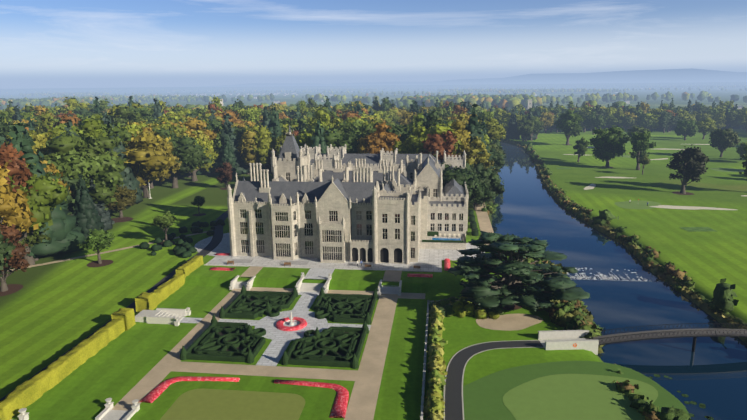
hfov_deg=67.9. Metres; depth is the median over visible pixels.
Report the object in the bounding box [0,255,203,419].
beech hedges
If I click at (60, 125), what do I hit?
tall tree
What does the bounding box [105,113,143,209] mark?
conifer tree
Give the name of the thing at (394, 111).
tall tree
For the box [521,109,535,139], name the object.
conifer tree
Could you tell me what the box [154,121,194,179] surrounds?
round tree
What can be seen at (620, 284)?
river water
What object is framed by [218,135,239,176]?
conifer tree
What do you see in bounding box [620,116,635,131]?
round tree
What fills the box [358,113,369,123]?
round tree
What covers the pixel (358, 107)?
conifer tree
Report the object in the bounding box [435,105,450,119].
tall tree
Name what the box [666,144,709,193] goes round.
tall tree
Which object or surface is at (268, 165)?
round tree
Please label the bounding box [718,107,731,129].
conifer tree
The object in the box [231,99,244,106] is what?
tall tree
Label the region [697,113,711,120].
tall tree
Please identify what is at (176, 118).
tall tree
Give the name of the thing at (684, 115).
round tree
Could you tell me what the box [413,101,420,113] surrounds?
conifer tree
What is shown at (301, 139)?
round tree
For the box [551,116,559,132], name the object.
round tree
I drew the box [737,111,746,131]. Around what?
round tree
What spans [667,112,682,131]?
round tree
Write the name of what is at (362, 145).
tall tree
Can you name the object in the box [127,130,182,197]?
round tree
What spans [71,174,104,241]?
conifer tree
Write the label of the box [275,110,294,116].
round tree
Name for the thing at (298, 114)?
conifer tree
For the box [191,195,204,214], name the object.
tree
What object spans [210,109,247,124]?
round tree
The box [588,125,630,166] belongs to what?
round tree
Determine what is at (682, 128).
round tree
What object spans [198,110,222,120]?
round tree
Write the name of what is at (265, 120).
conifer tree
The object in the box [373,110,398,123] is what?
round tree
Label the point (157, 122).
tall tree
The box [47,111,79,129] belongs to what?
tall tree
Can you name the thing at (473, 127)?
conifer tree
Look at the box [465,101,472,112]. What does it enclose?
conifer tree
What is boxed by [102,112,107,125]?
conifer tree
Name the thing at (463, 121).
tall tree
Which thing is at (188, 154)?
round tree
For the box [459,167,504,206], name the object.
willow tree
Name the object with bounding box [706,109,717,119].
tall tree
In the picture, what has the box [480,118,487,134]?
conifer tree
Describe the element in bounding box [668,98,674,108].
conifer tree
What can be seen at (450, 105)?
tall tree
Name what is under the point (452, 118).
tall tree
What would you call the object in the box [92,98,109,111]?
tall tree
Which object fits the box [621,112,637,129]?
round tree
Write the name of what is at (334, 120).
tall tree
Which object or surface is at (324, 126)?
tall tree
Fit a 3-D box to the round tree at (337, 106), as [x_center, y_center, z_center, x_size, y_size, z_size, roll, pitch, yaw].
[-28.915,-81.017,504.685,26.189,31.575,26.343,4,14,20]
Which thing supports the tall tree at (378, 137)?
on the ground
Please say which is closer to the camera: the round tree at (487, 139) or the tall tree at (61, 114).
the round tree at (487, 139)
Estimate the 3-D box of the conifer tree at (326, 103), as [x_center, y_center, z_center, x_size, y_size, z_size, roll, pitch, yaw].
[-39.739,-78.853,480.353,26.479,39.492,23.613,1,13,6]
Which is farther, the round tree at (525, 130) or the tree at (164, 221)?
the round tree at (525, 130)
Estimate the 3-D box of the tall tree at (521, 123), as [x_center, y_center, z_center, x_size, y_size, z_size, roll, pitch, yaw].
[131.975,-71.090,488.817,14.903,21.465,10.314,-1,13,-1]
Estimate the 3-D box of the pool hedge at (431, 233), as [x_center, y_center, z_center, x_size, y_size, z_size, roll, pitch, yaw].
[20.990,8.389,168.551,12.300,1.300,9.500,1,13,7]
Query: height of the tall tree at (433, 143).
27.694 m
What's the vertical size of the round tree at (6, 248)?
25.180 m
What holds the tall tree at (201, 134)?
on the ground
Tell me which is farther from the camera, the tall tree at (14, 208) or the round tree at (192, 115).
the round tree at (192, 115)
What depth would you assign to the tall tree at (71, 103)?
422.53 m
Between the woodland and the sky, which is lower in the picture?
the woodland
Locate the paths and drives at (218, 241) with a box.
[0,144,693,419]
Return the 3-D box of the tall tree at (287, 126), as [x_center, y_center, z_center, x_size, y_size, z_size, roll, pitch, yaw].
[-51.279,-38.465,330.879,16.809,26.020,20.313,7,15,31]
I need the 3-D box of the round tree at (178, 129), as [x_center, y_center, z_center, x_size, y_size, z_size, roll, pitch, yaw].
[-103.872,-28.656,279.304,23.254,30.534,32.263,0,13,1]
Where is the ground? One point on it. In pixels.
(50, 314)
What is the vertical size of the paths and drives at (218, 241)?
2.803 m
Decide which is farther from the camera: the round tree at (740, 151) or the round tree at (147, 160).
the round tree at (740, 151)
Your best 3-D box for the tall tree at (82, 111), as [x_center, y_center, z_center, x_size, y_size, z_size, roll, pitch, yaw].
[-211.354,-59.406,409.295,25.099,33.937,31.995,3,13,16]
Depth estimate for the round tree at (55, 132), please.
222.37 m
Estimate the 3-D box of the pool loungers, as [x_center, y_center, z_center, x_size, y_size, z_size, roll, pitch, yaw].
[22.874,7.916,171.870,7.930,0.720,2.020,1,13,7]
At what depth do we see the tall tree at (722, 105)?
628.08 m
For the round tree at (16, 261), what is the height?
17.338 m
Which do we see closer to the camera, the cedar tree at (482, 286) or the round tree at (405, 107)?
the cedar tree at (482, 286)
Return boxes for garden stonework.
[17,265,475,419]
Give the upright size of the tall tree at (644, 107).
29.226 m
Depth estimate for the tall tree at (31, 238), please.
152.95 m
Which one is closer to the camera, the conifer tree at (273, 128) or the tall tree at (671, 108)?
the conifer tree at (273, 128)
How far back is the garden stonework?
120.05 m
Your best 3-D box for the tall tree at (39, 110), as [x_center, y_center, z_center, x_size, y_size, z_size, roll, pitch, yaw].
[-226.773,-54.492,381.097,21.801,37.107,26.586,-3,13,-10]
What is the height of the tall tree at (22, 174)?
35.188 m
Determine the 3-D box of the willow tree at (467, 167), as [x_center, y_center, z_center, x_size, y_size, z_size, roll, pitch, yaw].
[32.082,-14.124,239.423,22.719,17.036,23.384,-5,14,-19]
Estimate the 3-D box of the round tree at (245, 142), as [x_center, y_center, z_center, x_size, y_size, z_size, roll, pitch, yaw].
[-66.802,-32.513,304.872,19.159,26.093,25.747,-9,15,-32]
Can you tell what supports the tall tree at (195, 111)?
on the ground
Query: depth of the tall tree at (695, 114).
565.29 m
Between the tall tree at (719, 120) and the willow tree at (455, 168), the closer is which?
the willow tree at (455, 168)
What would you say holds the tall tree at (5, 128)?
on the ground
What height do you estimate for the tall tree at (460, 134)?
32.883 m
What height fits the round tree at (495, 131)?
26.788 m
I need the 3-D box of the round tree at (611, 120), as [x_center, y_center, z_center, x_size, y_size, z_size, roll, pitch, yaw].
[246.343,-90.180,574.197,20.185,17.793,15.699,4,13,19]
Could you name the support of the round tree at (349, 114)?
on the ground
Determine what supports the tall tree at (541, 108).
on the ground
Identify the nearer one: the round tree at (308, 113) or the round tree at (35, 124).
the round tree at (35, 124)
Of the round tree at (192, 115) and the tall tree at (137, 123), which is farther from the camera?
the round tree at (192, 115)
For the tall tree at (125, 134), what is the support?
on the ground
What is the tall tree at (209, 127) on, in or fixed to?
on the ground
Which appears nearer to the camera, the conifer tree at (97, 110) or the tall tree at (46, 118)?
the tall tree at (46, 118)
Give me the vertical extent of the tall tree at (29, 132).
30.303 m
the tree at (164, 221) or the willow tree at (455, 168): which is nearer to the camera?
the tree at (164, 221)
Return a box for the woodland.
[0,91,746,110]
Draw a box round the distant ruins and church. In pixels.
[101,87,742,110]
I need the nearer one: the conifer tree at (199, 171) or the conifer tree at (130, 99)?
the conifer tree at (199, 171)
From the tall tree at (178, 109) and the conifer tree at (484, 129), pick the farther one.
the tall tree at (178, 109)
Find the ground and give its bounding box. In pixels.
[0,82,746,419]
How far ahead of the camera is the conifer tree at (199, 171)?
299.81 m
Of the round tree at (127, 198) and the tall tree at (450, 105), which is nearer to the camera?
the round tree at (127, 198)
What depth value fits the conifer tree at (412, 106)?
452.02 m
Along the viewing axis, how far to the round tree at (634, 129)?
414.24 m
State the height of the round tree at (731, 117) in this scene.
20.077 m
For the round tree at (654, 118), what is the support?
on the ground
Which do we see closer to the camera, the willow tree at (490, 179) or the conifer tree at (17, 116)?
the willow tree at (490, 179)
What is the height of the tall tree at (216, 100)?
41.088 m
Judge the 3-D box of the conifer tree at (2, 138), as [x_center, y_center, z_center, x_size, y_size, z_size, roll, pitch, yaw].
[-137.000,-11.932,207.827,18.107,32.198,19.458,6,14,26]
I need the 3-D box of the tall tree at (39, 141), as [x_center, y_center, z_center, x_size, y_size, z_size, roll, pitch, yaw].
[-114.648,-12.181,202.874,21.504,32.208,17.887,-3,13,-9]
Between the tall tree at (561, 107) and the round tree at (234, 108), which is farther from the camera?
the tall tree at (561, 107)
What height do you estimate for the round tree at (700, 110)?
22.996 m
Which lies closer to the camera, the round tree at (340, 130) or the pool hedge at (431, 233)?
the pool hedge at (431, 233)
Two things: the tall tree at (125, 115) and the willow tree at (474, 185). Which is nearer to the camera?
the willow tree at (474, 185)
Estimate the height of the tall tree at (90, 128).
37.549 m
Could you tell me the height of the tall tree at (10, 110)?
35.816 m
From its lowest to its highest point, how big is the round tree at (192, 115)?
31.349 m
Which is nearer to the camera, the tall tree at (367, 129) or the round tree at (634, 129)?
the tall tree at (367, 129)
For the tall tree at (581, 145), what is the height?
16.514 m
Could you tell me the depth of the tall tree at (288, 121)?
331.79 m
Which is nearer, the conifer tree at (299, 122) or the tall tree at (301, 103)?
the conifer tree at (299, 122)
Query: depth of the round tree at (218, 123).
333.59 m
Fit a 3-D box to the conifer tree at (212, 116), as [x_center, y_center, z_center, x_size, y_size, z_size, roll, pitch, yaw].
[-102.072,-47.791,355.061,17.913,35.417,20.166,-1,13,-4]
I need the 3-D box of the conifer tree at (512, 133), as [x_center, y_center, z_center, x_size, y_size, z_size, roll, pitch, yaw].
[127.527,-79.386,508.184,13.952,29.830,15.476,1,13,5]
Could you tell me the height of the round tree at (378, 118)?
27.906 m
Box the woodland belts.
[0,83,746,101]
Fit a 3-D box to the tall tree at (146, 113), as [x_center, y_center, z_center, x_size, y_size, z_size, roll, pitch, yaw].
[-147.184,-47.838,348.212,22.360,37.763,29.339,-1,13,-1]
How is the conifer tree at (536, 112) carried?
on the ground
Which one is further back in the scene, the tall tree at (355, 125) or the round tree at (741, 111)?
the round tree at (741, 111)
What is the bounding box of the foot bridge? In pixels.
[538,323,746,354]
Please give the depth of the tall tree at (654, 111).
566.00 m
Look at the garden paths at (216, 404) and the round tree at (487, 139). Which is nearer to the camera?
the garden paths at (216, 404)
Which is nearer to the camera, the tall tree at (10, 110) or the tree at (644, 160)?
the tree at (644, 160)
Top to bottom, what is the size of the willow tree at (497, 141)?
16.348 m
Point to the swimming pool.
(441, 238)
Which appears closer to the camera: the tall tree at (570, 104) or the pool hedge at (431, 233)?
the pool hedge at (431, 233)
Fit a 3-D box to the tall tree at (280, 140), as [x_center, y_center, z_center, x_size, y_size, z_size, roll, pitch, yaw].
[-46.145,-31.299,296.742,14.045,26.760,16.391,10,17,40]
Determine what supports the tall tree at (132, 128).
on the ground
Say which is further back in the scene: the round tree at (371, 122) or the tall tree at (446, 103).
the tall tree at (446, 103)
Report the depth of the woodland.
1218.71 m
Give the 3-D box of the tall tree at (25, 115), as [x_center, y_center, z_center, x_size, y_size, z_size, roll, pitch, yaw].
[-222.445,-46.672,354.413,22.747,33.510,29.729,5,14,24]
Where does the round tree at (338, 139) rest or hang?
on the ground
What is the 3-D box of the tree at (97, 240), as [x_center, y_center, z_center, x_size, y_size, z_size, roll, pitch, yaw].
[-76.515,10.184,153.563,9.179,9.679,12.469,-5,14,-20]
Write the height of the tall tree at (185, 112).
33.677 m
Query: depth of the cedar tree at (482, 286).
119.39 m
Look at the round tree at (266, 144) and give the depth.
295.70 m
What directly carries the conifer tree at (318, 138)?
on the ground
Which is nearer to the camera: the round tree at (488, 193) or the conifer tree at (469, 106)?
the round tree at (488, 193)
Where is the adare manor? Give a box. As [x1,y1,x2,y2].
[227,124,468,263]
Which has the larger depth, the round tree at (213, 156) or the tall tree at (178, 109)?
the tall tree at (178, 109)
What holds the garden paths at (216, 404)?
on the ground
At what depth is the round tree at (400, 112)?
501.26 m
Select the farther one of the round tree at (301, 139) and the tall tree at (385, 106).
the tall tree at (385, 106)
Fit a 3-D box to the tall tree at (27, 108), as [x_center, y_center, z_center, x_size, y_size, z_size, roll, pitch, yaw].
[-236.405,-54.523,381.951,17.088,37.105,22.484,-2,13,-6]
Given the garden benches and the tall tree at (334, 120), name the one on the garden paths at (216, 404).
the garden benches
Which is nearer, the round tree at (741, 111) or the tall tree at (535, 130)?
the tall tree at (535, 130)
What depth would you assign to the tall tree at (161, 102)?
438.84 m
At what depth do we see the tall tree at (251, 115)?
387.65 m
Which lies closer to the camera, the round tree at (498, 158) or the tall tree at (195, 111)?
the round tree at (498, 158)
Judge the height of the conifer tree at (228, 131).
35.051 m
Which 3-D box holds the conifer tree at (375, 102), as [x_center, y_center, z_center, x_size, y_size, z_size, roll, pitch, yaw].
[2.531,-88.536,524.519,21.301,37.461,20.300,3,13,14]
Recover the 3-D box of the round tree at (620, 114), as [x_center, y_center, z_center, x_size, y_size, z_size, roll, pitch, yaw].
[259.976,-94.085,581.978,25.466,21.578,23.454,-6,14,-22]
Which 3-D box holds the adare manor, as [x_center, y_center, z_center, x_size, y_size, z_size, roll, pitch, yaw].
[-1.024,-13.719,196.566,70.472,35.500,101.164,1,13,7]
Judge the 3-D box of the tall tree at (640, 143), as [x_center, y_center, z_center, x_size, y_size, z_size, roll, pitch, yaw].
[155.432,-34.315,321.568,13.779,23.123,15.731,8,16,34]
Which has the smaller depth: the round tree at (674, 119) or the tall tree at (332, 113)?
the tall tree at (332, 113)
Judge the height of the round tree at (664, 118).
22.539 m
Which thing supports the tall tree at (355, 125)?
on the ground
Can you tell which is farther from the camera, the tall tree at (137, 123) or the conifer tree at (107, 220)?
the tall tree at (137, 123)
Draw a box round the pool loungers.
[434,233,459,237]
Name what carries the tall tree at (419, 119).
on the ground
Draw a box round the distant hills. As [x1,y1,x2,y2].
[201,68,746,86]
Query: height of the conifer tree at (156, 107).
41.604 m
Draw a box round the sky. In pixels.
[0,0,746,88]
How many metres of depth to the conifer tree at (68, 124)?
193.66 m
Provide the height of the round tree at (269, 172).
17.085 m
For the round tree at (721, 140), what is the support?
on the ground
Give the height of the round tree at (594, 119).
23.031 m
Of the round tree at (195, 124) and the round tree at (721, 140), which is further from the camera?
the round tree at (721, 140)
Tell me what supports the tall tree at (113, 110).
on the ground
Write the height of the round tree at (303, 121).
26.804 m
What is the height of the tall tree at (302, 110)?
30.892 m
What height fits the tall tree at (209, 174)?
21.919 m
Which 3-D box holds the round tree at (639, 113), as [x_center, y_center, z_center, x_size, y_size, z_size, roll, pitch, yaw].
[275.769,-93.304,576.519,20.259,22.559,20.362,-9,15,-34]
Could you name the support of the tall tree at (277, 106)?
on the ground
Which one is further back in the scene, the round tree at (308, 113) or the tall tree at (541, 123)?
the tall tree at (541, 123)
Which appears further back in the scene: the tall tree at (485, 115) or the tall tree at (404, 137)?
the tall tree at (485, 115)
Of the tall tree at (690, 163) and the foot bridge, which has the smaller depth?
the foot bridge
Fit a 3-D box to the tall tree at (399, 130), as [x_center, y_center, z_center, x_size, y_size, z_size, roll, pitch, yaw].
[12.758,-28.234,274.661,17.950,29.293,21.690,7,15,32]
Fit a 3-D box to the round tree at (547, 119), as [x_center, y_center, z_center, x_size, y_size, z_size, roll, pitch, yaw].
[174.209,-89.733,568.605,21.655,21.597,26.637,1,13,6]
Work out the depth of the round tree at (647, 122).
555.82 m
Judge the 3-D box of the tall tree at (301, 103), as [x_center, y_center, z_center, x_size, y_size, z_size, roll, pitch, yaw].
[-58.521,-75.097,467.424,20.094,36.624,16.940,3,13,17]
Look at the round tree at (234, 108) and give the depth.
448.04 m
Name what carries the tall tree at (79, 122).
on the ground
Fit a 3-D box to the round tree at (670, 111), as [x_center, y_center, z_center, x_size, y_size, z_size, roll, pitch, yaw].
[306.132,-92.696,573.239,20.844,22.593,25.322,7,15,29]
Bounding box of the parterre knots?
[180,285,377,368]
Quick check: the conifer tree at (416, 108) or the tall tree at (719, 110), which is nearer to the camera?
the conifer tree at (416, 108)
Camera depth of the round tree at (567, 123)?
446.07 m
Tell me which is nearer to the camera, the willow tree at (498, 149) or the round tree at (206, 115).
the willow tree at (498, 149)
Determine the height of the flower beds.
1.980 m
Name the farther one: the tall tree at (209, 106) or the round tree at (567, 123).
the round tree at (567, 123)
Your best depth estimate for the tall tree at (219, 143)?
299.48 m
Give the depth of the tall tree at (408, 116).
384.44 m
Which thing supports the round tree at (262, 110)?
on the ground
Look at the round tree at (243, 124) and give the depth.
363.66 m
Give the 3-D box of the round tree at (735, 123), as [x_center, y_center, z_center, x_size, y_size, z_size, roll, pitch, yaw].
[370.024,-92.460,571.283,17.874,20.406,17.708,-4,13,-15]
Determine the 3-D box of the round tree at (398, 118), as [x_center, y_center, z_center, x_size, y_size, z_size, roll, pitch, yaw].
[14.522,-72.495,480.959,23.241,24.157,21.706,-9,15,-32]
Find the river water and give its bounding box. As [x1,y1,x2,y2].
[492,142,746,419]
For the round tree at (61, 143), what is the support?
on the ground
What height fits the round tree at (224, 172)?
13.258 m
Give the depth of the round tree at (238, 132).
310.17 m
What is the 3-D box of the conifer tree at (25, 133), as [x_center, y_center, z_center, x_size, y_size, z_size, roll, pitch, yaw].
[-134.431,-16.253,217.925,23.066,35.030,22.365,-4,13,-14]
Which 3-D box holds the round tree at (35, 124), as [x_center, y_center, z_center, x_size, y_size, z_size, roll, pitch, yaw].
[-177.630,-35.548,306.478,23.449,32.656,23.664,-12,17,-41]
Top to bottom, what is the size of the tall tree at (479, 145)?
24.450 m
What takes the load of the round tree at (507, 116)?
on the ground
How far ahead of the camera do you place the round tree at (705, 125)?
484.04 m
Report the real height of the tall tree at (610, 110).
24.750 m
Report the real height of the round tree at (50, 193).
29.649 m
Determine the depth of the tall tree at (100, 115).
328.14 m
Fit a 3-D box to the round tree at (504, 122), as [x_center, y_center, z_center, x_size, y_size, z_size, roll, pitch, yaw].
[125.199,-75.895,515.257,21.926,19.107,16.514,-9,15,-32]
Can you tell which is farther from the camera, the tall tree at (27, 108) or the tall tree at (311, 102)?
the tall tree at (311, 102)
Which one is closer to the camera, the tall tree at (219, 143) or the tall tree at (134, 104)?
the tall tree at (219, 143)
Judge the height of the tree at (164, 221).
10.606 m
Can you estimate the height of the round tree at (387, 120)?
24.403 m
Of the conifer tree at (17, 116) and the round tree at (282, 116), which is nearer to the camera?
the conifer tree at (17, 116)
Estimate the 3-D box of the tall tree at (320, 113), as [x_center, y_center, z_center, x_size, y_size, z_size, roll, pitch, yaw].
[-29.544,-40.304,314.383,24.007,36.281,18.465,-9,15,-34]
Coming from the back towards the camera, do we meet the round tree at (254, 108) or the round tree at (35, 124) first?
the round tree at (254, 108)
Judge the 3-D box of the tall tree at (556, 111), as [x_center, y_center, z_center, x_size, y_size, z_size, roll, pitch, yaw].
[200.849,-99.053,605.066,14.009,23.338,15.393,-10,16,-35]
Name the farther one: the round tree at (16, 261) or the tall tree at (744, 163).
the tall tree at (744, 163)
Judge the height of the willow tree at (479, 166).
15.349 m
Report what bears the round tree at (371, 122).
on the ground
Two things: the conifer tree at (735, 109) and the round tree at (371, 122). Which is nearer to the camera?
the round tree at (371, 122)
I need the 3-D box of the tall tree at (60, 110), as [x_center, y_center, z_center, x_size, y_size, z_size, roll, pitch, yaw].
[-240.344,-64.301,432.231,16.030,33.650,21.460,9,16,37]
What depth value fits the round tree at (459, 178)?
200.76 m
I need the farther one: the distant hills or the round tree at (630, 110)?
the distant hills
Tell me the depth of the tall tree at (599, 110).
562.15 m
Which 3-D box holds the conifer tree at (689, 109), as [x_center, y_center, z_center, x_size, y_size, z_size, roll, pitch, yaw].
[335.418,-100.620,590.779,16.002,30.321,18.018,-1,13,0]
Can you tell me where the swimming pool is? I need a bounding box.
[431,237,461,240]
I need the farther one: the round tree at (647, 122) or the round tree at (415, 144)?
the round tree at (647, 122)
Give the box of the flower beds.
[139,253,449,417]
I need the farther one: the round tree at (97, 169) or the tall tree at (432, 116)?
the tall tree at (432, 116)
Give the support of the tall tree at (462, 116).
on the ground
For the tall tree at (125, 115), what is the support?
on the ground
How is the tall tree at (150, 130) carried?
on the ground
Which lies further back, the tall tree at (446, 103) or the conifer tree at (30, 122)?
the tall tree at (446, 103)
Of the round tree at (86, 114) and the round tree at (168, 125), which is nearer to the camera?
the round tree at (168, 125)
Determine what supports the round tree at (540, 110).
on the ground
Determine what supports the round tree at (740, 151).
on the ground
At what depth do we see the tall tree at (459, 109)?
422.99 m
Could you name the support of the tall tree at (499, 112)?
on the ground
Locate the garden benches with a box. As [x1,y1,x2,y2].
[227,261,419,268]
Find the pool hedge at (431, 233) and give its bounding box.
[422,231,463,242]
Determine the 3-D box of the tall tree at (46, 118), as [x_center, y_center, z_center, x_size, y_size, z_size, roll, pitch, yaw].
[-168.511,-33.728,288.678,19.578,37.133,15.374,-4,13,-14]
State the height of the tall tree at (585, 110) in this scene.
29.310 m
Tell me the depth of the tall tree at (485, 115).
403.88 m
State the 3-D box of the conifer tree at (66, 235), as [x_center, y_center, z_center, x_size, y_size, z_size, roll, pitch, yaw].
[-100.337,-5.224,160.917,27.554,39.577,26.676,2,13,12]
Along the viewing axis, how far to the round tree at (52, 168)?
172.55 m
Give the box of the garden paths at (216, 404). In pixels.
[111,243,484,419]
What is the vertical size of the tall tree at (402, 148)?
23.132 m
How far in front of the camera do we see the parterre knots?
111.06 m
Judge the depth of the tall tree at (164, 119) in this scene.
310.37 m
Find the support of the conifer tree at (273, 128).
on the ground
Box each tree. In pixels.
[0,111,38,123]
[0,113,14,141]
[0,135,7,146]
[0,142,37,265]
[0,160,71,240]
[0,162,38,232]
[0,221,29,291]
[0,229,15,278]
[3,105,20,115]
[4,130,45,143]
[7,123,86,258]
[12,105,22,121]
[15,231,50,260]
[19,103,36,114]
[22,124,32,141]
[26,117,37,132]
[30,105,54,116]
[30,127,64,139]
[31,132,52,154]
[33,115,59,129]
[34,109,57,133]
[34,151,75,202]
[39,130,127,198]
[44,148,126,214]
[46,123,80,130]
[46,171,89,214]
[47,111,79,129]
[54,113,75,118]
[57,106,64,114]
[63,97,91,113]
[64,120,109,211]
[65,115,120,157]
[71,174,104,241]
[73,106,103,114]
[75,116,85,128]
[77,229,114,263]
[78,112,91,117]
[80,122,136,164]
[81,113,115,122]
[87,179,114,230]
[92,97,103,115]
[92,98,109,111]
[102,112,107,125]
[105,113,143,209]
[105,184,137,217]
[107,103,131,125]
[111,105,146,126]
[118,123,145,134]
[121,131,175,187]
[125,103,154,123]
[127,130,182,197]
[128,96,134,106]
[128,100,151,116]
[128,121,157,125]
[140,125,156,188]
[149,123,187,181]
[151,127,213,187]
[151,211,175,239]
[152,98,164,119]
[152,98,171,110]
[153,113,171,123]
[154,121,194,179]
[158,114,177,124]
[162,117,216,177]
[169,112,188,123]
[173,104,182,112]
[176,129,211,181]
[178,107,190,115]
[178,119,201,176]
[184,134,218,173]
[186,113,206,120]
[189,109,205,114]
[191,117,222,126]
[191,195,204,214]
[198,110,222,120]
[204,123,219,172]
[205,102,222,113]
[207,140,216,175]
[208,108,216,121]
[208,112,249,174]
[210,95,222,107]
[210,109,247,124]
[214,124,224,152]
[215,162,232,188]
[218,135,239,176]
[229,105,242,113]
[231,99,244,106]
[232,126,245,140]
[236,126,259,174]
[237,106,260,115]
[237,108,261,125]
[237,121,253,128]
[241,126,277,173]
[257,107,272,114]
[257,145,276,173]
[260,106,270,127]
[261,107,281,171]
[264,155,278,174]
[267,103,286,109]
[274,127,292,154]
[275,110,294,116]
[279,112,289,119]
[279,117,297,130]
[282,124,298,130]
[292,104,300,119]
[294,100,307,115]
[294,131,335,147]
[296,119,301,131]
[298,119,307,125]
[298,124,333,136]
[299,107,315,114]
[305,107,335,131]
[305,110,315,116]
[306,98,322,109]
[307,129,362,153]
[311,120,328,152]
[312,117,342,128]
[319,104,340,120]
[323,96,332,111]
[330,110,361,121]
[331,103,349,111]
[332,127,356,135]
[335,119,366,134]
[346,116,382,133]
[353,101,362,113]
[356,119,385,145]
[356,135,369,153]
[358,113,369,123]
[363,112,381,121]
[364,121,400,153]
[372,97,378,110]
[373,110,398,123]
[376,96,391,110]
[382,117,398,126]
[383,109,397,116]
[384,124,410,143]
[389,106,405,117]
[389,112,402,120]
[392,140,416,153]
[397,111,420,124]
[399,105,410,110]
[399,131,414,142]
[403,122,461,154]
[406,110,425,135]
[409,100,414,111]
[412,108,443,136]
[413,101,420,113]
[413,107,428,114]
[416,130,457,161]
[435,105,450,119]
[439,101,451,107]
[442,157,474,171]
[442,165,473,176]
[442,169,486,205]
[442,170,466,188]
[445,101,454,112]
[447,115,476,120]
[447,116,467,129]
[447,231,589,310]
[449,103,467,116]
[451,119,476,158]
[456,110,468,122]
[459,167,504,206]
[463,104,497,173]
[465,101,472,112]
[466,136,494,173]
[470,161,484,171]
[471,185,497,209]
[477,111,494,121]
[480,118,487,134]
[481,130,491,142]
[484,117,505,140]
[487,143,505,154]
[489,151,505,172]
[490,139,501,147]
[494,107,506,124]
[497,111,516,123]
[499,119,509,133]
[505,107,519,139]
[516,117,530,140]
[517,104,525,112]
[517,119,534,140]
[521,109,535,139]
[527,108,544,114]
[530,117,540,140]
[533,106,543,132]
[536,121,544,138]
[538,105,548,112]
[538,112,555,132]
[550,108,563,115]
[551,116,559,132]
[554,109,584,144]
[558,105,564,110]
[566,101,574,108]
[573,137,588,161]
[579,103,592,131]
[582,111,606,134]
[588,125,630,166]
[591,105,605,128]
[603,107,616,128]
[603,114,621,127]
[614,111,624,126]
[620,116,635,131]
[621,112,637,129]
[623,108,634,128]
[625,125,648,138]
[629,130,656,169]
[633,109,644,126]
[636,155,650,174]
[637,116,655,128]
[639,112,659,130]
[640,101,650,113]
[649,108,661,114]
[657,111,671,132]
[664,110,676,130]
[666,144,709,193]
[667,107,682,111]
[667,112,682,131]
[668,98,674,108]
[674,120,698,140]
[675,110,696,125]
[686,101,692,113]
[691,111,698,121]
[694,117,716,138]
[696,107,707,113]
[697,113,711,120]
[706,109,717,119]
[708,128,740,156]
[710,108,725,116]
[714,110,726,127]
[717,100,726,108]
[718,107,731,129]
[722,111,738,128]
[730,110,739,129]
[732,104,740,128]
[735,108,746,129]
[736,142,746,156]
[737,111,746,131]
[739,145,746,175]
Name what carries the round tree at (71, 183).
on the ground
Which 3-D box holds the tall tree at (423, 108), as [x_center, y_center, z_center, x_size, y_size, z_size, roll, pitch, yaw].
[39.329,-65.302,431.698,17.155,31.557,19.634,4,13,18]
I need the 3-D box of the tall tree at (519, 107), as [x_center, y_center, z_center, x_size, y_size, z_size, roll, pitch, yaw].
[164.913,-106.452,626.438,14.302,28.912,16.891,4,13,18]
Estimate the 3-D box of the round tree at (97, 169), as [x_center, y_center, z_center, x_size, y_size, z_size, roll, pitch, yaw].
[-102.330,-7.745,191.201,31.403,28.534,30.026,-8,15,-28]

